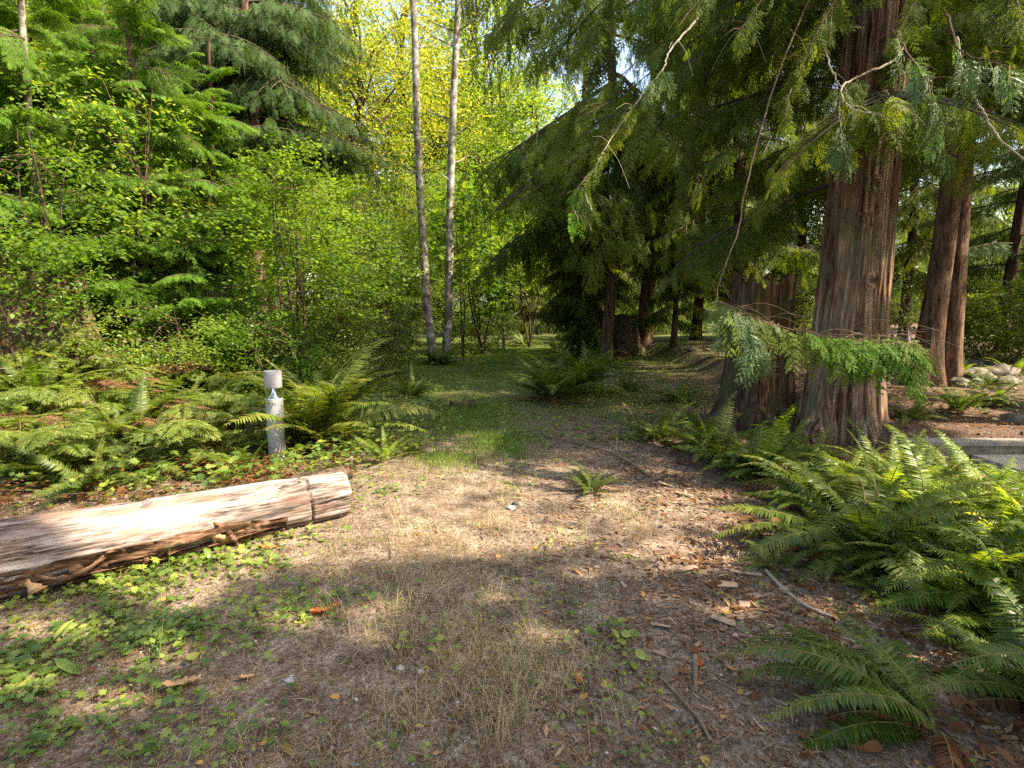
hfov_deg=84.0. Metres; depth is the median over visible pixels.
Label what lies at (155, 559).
weed
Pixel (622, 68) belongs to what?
sky
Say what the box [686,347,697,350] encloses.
stone
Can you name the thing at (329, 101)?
alder tree
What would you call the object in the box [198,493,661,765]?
dry grass
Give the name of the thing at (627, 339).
root stump
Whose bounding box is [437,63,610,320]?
maple tree
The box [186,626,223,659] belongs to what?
weed
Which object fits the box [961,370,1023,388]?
sword fern
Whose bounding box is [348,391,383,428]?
sword fern
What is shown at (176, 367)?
bracken
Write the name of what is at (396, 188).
alder sapling
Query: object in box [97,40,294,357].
young cedar
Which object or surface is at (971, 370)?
boulder
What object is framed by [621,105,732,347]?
hemlock tree
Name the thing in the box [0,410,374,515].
dead bracken litter
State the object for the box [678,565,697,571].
bark chip
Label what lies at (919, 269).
maple tree
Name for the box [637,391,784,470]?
sword fern
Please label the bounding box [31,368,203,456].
sword fern
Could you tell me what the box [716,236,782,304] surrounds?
hemlock tree
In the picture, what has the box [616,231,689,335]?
hemlock tree
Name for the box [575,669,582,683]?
dead leaf
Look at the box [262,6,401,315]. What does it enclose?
alder tree
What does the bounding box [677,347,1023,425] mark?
slope weeds
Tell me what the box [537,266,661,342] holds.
shade shrub
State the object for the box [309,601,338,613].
dead leaf
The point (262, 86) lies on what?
douglas fir
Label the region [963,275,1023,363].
shade shrub
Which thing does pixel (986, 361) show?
boulder
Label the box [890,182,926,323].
hemlock tree
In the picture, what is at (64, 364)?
bracken
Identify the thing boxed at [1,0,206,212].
alder tree
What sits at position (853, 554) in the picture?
sword fern
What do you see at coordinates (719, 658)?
weed
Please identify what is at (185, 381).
sword fern
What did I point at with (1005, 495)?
sword fern
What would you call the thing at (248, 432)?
sword fern
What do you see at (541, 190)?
cedar tree
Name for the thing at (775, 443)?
sword fern
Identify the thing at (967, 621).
sword fern
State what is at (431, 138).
alder tree
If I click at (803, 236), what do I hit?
hemlock tree
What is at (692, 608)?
twigs
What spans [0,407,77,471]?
sword fern
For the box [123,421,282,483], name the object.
sword fern
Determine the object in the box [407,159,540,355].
vine maple
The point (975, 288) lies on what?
hemlock tree
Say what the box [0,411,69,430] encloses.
bracken
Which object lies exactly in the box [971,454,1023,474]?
path
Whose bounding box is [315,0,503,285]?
alder tree
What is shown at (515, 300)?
hemlock tree
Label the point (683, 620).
wood splinters
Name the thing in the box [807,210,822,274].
maple tree
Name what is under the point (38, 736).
ground cover
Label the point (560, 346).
sword fern
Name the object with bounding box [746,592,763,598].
bark chip
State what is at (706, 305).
shade shrub
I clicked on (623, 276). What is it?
hemlock tree
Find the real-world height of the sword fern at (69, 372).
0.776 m
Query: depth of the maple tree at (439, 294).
25.97 m
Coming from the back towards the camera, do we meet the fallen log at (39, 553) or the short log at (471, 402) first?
the short log at (471, 402)
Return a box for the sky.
[27,0,1023,306]
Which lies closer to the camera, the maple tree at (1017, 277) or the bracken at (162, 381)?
the bracken at (162, 381)
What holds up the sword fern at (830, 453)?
on the ground at (680, 353)
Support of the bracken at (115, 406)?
on the ground at (680, 353)
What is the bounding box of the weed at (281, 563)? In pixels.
[252,551,295,572]
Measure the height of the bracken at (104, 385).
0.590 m
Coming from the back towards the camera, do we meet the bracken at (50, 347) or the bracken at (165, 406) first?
the bracken at (50, 347)
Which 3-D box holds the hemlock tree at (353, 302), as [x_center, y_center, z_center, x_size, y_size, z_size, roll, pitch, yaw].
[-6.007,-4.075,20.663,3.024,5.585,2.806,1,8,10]
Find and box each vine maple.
[157,117,405,383]
[266,163,429,376]
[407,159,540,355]
[425,181,503,358]
[489,210,555,346]
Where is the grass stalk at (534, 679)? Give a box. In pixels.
[512,629,569,731]
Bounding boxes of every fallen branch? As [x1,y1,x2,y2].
[658,675,712,741]
[685,577,790,644]
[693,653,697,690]
[763,568,832,616]
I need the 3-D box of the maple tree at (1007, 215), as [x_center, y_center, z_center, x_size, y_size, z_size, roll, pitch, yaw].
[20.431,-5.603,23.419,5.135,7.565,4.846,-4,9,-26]
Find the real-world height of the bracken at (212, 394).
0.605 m
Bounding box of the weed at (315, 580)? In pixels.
[300,578,337,595]
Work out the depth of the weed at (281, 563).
3.49 m
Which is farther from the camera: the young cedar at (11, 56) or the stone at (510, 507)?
the young cedar at (11, 56)
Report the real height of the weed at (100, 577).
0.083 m
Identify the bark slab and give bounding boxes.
[285,466,352,478]
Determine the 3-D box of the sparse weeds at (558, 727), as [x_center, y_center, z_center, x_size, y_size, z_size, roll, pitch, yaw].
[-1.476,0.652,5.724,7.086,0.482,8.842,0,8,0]
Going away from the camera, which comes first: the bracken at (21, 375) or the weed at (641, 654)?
the weed at (641, 654)
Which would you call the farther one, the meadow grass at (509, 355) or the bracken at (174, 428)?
the meadow grass at (509, 355)
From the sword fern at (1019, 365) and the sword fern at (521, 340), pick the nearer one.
the sword fern at (1019, 365)
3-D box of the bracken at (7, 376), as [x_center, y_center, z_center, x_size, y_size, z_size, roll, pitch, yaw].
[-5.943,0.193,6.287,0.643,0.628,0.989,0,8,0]
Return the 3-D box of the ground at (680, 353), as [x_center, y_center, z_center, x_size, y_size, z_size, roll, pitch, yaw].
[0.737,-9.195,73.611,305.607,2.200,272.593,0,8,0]
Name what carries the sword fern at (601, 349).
on the ground at (680, 353)
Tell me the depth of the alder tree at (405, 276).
27.16 m
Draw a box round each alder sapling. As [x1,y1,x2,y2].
[0,2,83,185]
[0,59,235,364]
[115,133,305,294]
[302,139,449,362]
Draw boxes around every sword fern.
[0,339,54,380]
[0,344,114,415]
[0,395,94,444]
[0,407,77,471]
[0,412,149,491]
[0,427,158,511]
[13,340,125,394]
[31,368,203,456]
[32,379,169,426]
[45,397,174,464]
[68,411,232,502]
[98,317,119,340]
[122,361,205,396]
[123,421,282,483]
[129,374,239,420]
[175,419,292,457]
[186,374,264,440]
[189,436,306,482]
[203,338,440,466]
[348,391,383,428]
[348,425,409,462]
[356,374,396,393]
[377,363,442,396]
[379,430,431,455]
[406,347,470,366]
[418,390,450,410]
[457,343,486,355]
[494,340,622,407]
[507,328,542,345]
[518,340,633,396]
[537,334,567,351]
[559,457,631,497]
[575,340,626,367]
[605,402,693,449]
[607,366,655,392]
[636,376,715,407]
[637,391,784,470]
[670,403,854,484]
[679,421,801,479]
[704,429,1023,601]
[718,600,977,767]
[737,443,886,517]
[741,539,823,580]
[744,412,839,465]
[780,430,869,465]
[781,444,904,486]
[787,414,997,509]
[788,491,996,619]
[812,422,1023,546]
[824,562,905,611]
[832,471,1023,640]
[855,440,979,484]
[857,496,1023,671]
[873,553,1023,743]
[874,511,1023,681]
[887,397,948,425]
[888,460,1023,584]
[889,429,1023,524]
[926,446,996,481]
[928,383,1015,412]
[958,380,1023,407]
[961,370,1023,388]
[963,354,996,369]
[964,461,1022,484]
[983,357,1023,373]
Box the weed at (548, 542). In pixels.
[533,540,566,555]
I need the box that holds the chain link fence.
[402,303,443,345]
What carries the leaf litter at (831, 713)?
on the ground at (680, 353)
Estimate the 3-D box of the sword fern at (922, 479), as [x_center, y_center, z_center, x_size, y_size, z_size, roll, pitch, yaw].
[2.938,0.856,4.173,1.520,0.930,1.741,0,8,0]
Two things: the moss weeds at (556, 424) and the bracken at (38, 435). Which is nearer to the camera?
the bracken at (38, 435)
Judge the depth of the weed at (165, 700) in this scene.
2.30 m
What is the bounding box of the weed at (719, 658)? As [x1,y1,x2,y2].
[704,643,744,671]
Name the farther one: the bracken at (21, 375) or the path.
the bracken at (21, 375)
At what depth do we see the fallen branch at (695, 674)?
2.54 m
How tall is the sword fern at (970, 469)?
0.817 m
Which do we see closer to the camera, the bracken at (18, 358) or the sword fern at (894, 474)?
the sword fern at (894, 474)
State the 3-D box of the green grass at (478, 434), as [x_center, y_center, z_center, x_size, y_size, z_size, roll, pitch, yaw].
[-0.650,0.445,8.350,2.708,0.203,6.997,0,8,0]
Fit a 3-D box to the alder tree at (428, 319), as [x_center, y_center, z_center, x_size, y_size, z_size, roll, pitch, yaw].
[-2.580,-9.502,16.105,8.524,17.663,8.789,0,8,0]
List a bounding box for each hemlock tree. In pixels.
[313,193,389,341]
[356,171,423,347]
[384,171,442,335]
[496,218,558,334]
[525,0,639,347]
[528,175,643,355]
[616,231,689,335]
[618,7,912,291]
[620,3,783,339]
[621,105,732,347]
[656,292,712,329]
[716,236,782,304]
[749,66,838,337]
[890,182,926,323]
[891,9,1022,337]
[901,13,1023,352]
[965,168,998,332]
[986,208,1023,327]
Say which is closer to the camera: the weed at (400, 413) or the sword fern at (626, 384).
the weed at (400, 413)
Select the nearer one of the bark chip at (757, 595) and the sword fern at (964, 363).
the bark chip at (757, 595)
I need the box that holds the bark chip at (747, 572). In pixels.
[730,569,761,575]
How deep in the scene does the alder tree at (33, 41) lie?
13.55 m
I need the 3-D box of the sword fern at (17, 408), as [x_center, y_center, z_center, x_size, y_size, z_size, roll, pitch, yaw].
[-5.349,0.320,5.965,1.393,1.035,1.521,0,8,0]
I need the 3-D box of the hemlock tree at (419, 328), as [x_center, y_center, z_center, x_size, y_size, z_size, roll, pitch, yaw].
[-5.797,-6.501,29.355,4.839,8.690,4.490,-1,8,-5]
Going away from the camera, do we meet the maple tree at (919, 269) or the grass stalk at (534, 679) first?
the grass stalk at (534, 679)
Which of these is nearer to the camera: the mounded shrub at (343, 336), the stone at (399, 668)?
the stone at (399, 668)
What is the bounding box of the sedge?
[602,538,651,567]
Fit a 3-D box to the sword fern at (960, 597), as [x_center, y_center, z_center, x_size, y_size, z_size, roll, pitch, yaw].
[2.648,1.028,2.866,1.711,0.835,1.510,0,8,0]
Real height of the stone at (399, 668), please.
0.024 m
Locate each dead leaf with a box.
[161,673,200,688]
[239,673,253,678]
[258,544,276,548]
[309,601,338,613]
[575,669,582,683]
[698,657,703,665]
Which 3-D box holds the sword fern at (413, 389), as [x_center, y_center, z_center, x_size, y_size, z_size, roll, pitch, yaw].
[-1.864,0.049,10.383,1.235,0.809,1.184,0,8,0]
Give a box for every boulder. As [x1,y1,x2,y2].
[947,377,969,387]
[963,358,989,368]
[963,367,996,384]
[981,359,1010,365]
[986,363,1020,377]
[992,375,1021,385]
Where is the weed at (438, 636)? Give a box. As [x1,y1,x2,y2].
[399,615,444,651]
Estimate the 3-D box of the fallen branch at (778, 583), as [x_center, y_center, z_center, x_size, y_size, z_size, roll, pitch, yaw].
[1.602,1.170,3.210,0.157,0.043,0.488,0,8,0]
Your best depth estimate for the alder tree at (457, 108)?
45.82 m
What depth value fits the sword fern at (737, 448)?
5.47 m
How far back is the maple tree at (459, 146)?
31.45 m
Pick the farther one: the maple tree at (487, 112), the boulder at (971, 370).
the maple tree at (487, 112)
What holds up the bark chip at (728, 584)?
on the ground at (680, 353)
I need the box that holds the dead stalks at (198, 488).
[0,385,426,513]
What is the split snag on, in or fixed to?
on the ground at (680, 353)
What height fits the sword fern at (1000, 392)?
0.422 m
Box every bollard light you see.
[264,370,285,467]
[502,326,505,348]
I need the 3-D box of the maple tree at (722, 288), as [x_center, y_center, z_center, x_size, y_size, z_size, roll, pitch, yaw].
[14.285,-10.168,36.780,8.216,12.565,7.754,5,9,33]
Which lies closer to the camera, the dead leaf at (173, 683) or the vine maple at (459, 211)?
the dead leaf at (173, 683)
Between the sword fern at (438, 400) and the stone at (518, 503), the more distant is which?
the sword fern at (438, 400)
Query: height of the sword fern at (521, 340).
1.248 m
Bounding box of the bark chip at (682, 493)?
[670,491,693,495]
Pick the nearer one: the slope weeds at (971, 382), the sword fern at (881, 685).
the sword fern at (881, 685)
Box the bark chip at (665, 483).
[657,481,673,486]
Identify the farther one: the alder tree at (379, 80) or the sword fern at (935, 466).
the alder tree at (379, 80)
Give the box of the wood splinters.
[135,392,1018,767]
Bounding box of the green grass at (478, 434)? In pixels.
[371,385,565,483]
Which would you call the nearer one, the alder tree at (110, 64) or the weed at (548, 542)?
the weed at (548, 542)
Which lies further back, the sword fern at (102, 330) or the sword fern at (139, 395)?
the sword fern at (102, 330)
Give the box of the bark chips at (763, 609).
[552,459,1012,736]
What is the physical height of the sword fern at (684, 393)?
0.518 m
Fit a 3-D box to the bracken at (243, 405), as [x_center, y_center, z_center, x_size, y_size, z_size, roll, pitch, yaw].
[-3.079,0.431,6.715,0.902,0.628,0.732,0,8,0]
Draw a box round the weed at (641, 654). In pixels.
[612,629,651,668]
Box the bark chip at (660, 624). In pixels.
[654,622,670,627]
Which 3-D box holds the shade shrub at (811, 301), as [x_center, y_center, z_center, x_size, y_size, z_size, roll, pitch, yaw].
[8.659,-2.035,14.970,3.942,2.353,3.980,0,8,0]
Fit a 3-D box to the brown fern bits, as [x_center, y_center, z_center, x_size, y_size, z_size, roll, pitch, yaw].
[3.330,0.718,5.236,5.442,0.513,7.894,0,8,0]
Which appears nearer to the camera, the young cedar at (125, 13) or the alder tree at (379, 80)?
the young cedar at (125, 13)
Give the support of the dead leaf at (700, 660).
on the ground at (680, 353)
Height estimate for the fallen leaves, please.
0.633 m
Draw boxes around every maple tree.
[182,161,323,311]
[390,164,509,341]
[397,122,533,335]
[404,1,560,325]
[410,57,557,324]
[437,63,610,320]
[706,153,767,310]
[778,240,818,329]
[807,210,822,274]
[892,184,985,316]
[966,162,1021,327]
[975,222,1023,333]
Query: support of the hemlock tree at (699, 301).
on the ground at (680, 353)
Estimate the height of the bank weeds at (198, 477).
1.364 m
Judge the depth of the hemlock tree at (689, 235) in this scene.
11.80 m
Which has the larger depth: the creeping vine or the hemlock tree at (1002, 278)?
the hemlock tree at (1002, 278)
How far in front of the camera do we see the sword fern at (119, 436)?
5.85 m
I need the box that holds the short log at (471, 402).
[450,399,476,409]
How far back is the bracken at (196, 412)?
5.87 m
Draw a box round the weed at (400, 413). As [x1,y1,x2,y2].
[384,396,414,424]
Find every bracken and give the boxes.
[0,350,64,384]
[0,367,73,414]
[0,372,19,381]
[0,385,33,410]
[0,386,75,424]
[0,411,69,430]
[0,416,60,472]
[8,421,145,469]
[30,357,100,388]
[36,339,109,361]
[48,387,141,416]
[73,376,171,401]
[100,414,152,437]
[107,364,165,386]
[113,379,183,403]
[118,426,195,452]
[121,398,218,453]
[136,360,212,392]
[145,394,224,418]
[151,401,239,446]
[152,419,223,461]
[162,367,239,391]
[183,390,240,414]
[195,360,269,378]
[195,372,251,397]
[205,394,265,441]
[226,374,303,394]
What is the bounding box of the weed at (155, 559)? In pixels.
[149,552,196,568]
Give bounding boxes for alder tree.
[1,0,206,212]
[4,0,134,224]
[7,3,200,236]
[26,0,209,212]
[105,1,317,257]
[165,4,372,310]
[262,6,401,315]
[262,117,362,319]
[280,0,428,286]
[289,0,474,284]
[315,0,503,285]
[355,162,454,340]
[356,48,524,328]
[366,0,581,319]
[370,0,585,352]
[376,0,438,352]
[382,44,527,311]
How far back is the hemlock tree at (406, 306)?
21.92 m
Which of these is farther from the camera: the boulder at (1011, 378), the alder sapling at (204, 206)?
the alder sapling at (204, 206)
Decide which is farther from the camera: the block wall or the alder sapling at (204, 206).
the alder sapling at (204, 206)
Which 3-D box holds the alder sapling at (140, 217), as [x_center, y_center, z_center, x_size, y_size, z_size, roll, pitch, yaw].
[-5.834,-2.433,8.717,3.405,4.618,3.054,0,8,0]
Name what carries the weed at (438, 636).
on the ground at (680, 353)
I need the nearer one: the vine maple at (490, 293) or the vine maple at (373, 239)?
the vine maple at (373, 239)
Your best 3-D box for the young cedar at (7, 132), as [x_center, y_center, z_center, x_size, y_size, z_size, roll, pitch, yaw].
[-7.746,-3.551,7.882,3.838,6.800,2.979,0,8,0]
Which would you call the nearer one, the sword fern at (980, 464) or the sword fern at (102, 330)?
the sword fern at (980, 464)
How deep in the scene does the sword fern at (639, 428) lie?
6.75 m
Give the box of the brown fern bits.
[560,386,1023,763]
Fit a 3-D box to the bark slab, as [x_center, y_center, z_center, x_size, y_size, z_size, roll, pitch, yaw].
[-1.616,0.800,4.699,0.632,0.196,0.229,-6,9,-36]
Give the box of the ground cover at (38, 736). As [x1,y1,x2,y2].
[0,467,459,767]
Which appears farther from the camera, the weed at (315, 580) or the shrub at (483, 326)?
the shrub at (483, 326)
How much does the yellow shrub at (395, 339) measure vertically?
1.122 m
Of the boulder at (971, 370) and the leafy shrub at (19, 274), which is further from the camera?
the boulder at (971, 370)
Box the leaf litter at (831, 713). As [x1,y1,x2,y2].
[365,373,1023,767]
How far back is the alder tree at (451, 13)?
39.43 m
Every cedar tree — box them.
[443,0,786,362]
[565,0,770,349]
[767,0,1023,386]
[825,0,1023,379]
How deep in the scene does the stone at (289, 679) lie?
2.46 m
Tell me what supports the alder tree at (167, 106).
on the ground at (680, 353)
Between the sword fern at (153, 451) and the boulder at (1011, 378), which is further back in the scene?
the boulder at (1011, 378)
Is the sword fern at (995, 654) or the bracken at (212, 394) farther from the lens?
the bracken at (212, 394)
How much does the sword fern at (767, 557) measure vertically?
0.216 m
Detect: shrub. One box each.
[0,129,158,306]
[0,173,126,387]
[36,298,261,391]
[181,306,356,402]
[258,295,397,390]
[325,311,430,377]
[357,299,402,352]
[374,331,425,361]
[438,305,519,350]
[466,312,523,344]
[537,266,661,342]
[624,261,767,330]
[700,250,818,335]
[794,271,918,342]
[900,287,1023,359]
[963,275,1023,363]
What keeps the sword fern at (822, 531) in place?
on the ground at (680, 353)
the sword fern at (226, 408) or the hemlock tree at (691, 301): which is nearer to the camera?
the sword fern at (226, 408)
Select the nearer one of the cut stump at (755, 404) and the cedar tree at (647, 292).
the cut stump at (755, 404)
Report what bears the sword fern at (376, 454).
on the ground at (680, 353)
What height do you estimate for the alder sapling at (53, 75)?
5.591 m
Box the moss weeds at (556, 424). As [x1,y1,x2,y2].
[31,344,730,445]
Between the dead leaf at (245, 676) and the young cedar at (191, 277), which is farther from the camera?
the young cedar at (191, 277)
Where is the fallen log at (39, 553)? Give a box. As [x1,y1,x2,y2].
[0,471,351,602]
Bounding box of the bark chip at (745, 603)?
[739,600,750,606]
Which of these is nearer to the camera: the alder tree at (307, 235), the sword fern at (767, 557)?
the sword fern at (767, 557)
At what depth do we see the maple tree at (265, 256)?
19.52 m
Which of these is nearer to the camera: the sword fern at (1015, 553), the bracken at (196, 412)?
the sword fern at (1015, 553)
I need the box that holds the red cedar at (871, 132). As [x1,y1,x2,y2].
[467,0,1023,448]
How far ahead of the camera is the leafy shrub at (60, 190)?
7.45 m
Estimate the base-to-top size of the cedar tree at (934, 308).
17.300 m
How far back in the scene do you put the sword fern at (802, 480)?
4.58 m
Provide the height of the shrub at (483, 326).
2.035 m
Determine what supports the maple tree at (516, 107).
on the ground at (680, 353)
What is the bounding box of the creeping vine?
[261,393,466,477]
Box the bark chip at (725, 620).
[709,613,735,626]
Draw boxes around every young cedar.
[0,0,55,246]
[0,0,195,345]
[0,19,112,270]
[11,0,203,325]
[21,0,247,386]
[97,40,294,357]
[107,210,292,383]
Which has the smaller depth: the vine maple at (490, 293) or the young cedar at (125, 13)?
the young cedar at (125, 13)
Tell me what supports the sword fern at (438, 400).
on the ground at (680, 353)
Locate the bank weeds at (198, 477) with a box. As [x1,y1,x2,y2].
[0,335,388,507]
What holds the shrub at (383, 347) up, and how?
on the ground at (680, 353)
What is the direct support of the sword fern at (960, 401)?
on the ground at (680, 353)
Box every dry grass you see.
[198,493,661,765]
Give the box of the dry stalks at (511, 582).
[11,382,1019,767]
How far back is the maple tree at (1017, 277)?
17.13 m
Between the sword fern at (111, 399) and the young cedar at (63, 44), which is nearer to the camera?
the sword fern at (111, 399)
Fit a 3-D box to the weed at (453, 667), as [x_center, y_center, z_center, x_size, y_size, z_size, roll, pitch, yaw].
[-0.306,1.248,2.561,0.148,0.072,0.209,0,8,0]
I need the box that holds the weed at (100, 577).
[93,564,146,584]
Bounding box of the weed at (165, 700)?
[117,679,185,711]
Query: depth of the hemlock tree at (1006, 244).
13.22 m
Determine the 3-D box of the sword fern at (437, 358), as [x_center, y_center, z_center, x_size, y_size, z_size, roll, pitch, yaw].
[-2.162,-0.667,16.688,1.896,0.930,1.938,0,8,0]
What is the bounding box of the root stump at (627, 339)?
[598,314,648,359]
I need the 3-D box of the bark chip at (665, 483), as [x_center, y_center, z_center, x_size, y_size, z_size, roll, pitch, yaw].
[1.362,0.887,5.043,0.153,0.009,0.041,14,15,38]
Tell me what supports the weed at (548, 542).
on the ground at (680, 353)
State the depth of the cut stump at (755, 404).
7.26 m
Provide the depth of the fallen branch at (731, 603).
3.13 m
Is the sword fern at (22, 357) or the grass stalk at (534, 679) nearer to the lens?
the grass stalk at (534, 679)
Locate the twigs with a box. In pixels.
[18,376,1023,767]
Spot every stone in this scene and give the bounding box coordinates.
[284,677,294,682]
[396,664,404,670]
[505,505,514,509]
[511,500,525,507]
[602,372,616,377]
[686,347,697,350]
[1000,413,1023,424]
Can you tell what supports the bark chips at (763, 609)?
on the ground at (680, 353)
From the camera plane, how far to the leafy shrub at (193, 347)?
7.82 m
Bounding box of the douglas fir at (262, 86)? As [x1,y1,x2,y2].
[74,0,399,327]
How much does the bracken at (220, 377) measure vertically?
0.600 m
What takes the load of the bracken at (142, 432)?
on the ground at (680, 353)
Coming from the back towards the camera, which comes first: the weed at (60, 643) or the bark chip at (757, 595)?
the bark chip at (757, 595)
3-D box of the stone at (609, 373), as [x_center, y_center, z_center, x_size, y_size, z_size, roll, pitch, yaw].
[2.078,-0.169,12.204,0.350,0.177,0.266,0,8,0]
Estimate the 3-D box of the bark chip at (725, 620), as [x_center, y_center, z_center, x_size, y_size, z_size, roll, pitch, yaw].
[1.084,1.214,2.925,0.131,0.008,0.047,12,19,23]
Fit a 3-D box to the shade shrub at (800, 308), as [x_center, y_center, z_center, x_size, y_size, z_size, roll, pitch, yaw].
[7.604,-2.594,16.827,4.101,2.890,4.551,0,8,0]
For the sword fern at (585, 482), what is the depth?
4.93 m
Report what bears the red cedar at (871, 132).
on the ground at (680, 353)
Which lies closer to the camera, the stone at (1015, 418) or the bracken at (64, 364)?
the stone at (1015, 418)
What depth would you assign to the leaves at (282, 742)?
2.72 m
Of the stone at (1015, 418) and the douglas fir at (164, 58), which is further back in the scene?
the douglas fir at (164, 58)
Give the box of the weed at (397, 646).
[373,628,413,648]
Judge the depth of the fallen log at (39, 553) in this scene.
3.45 m
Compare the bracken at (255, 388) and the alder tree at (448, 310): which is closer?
the bracken at (255, 388)
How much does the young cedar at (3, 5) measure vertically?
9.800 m
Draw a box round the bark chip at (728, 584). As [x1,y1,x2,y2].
[717,581,737,587]
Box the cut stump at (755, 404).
[701,270,798,434]
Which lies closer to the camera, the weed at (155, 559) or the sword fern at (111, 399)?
the weed at (155, 559)
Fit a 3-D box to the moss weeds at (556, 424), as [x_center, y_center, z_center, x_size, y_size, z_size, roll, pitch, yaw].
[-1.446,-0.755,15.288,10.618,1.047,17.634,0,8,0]
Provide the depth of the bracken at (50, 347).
7.45 m
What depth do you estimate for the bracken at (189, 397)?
6.33 m
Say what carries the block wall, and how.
on the ground at (680, 353)
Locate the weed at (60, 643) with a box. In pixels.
[0,619,95,675]
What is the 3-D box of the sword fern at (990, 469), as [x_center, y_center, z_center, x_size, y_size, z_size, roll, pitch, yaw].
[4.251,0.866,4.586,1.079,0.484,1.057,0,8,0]
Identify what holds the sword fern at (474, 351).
on the ground at (680, 353)
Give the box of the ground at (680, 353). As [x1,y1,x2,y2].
[0,307,1023,767]
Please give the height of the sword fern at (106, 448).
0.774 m
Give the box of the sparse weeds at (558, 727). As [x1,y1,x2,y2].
[0,381,1001,767]
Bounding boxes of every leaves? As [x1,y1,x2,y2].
[0,351,1022,767]
[0,475,713,767]
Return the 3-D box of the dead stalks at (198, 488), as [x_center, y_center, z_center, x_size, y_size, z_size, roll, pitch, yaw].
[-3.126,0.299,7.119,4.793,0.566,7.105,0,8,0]
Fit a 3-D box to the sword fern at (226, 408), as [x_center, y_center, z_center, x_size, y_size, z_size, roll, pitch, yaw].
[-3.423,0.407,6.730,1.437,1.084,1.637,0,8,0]
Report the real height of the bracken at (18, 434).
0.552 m
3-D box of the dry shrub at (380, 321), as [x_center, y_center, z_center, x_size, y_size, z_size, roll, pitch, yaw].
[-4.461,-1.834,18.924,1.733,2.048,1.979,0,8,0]
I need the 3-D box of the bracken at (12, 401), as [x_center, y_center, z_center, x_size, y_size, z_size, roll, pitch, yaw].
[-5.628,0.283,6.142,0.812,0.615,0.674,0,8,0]
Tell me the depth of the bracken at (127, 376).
7.21 m
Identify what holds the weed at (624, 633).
on the ground at (680, 353)
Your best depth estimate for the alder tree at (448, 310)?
17.23 m
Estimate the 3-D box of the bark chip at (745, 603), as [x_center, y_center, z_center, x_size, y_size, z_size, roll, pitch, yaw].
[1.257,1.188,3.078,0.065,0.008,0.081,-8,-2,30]
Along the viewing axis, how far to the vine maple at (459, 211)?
17.97 m
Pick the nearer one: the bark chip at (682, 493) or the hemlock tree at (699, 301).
the bark chip at (682, 493)
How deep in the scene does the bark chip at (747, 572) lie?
3.42 m
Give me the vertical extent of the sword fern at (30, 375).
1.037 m
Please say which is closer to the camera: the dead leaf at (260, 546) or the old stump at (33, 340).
the dead leaf at (260, 546)
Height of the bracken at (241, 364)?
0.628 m
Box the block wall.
[902,438,1023,458]
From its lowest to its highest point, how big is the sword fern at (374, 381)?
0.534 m
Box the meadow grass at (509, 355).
[132,339,802,421]
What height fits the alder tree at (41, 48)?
8.477 m
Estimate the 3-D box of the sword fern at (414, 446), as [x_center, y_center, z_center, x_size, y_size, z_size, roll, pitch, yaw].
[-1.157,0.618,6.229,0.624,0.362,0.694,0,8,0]
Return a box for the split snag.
[890,327,910,376]
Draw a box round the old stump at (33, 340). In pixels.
[0,269,125,387]
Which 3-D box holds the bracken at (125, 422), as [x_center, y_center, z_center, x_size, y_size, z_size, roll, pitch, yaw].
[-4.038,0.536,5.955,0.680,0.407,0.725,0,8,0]
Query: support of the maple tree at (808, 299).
on the ground at (680, 353)
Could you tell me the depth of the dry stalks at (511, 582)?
2.76 m
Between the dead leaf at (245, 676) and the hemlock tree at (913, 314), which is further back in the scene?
the hemlock tree at (913, 314)
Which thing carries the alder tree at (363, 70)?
on the ground at (680, 353)
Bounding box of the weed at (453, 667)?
[424,644,459,676]
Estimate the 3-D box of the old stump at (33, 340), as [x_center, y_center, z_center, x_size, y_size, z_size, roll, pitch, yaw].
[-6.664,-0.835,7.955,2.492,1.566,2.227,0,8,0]
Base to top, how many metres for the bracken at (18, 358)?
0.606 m
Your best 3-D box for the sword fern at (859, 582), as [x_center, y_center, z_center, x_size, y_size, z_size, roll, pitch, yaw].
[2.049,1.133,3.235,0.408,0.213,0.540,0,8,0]
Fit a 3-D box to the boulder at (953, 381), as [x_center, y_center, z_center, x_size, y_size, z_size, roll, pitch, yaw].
[6.886,0.012,8.781,0.306,0.248,0.231,0,8,0]
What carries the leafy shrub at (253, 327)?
on the ground at (680, 353)
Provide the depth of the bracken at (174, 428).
5.28 m
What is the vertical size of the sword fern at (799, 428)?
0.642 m
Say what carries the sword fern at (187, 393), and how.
on the ground at (680, 353)
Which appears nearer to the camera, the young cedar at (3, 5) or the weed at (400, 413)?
the weed at (400, 413)
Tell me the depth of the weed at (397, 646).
2.69 m
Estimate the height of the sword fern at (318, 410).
1.544 m
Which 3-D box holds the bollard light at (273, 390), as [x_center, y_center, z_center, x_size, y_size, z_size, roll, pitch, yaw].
[-2.382,0.411,5.727,0.230,1.100,0.230,0,8,0]
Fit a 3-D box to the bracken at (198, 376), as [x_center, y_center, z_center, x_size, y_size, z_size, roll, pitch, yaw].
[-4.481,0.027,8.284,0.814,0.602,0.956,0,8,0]
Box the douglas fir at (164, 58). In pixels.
[111,0,261,152]
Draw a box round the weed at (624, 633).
[584,616,639,649]

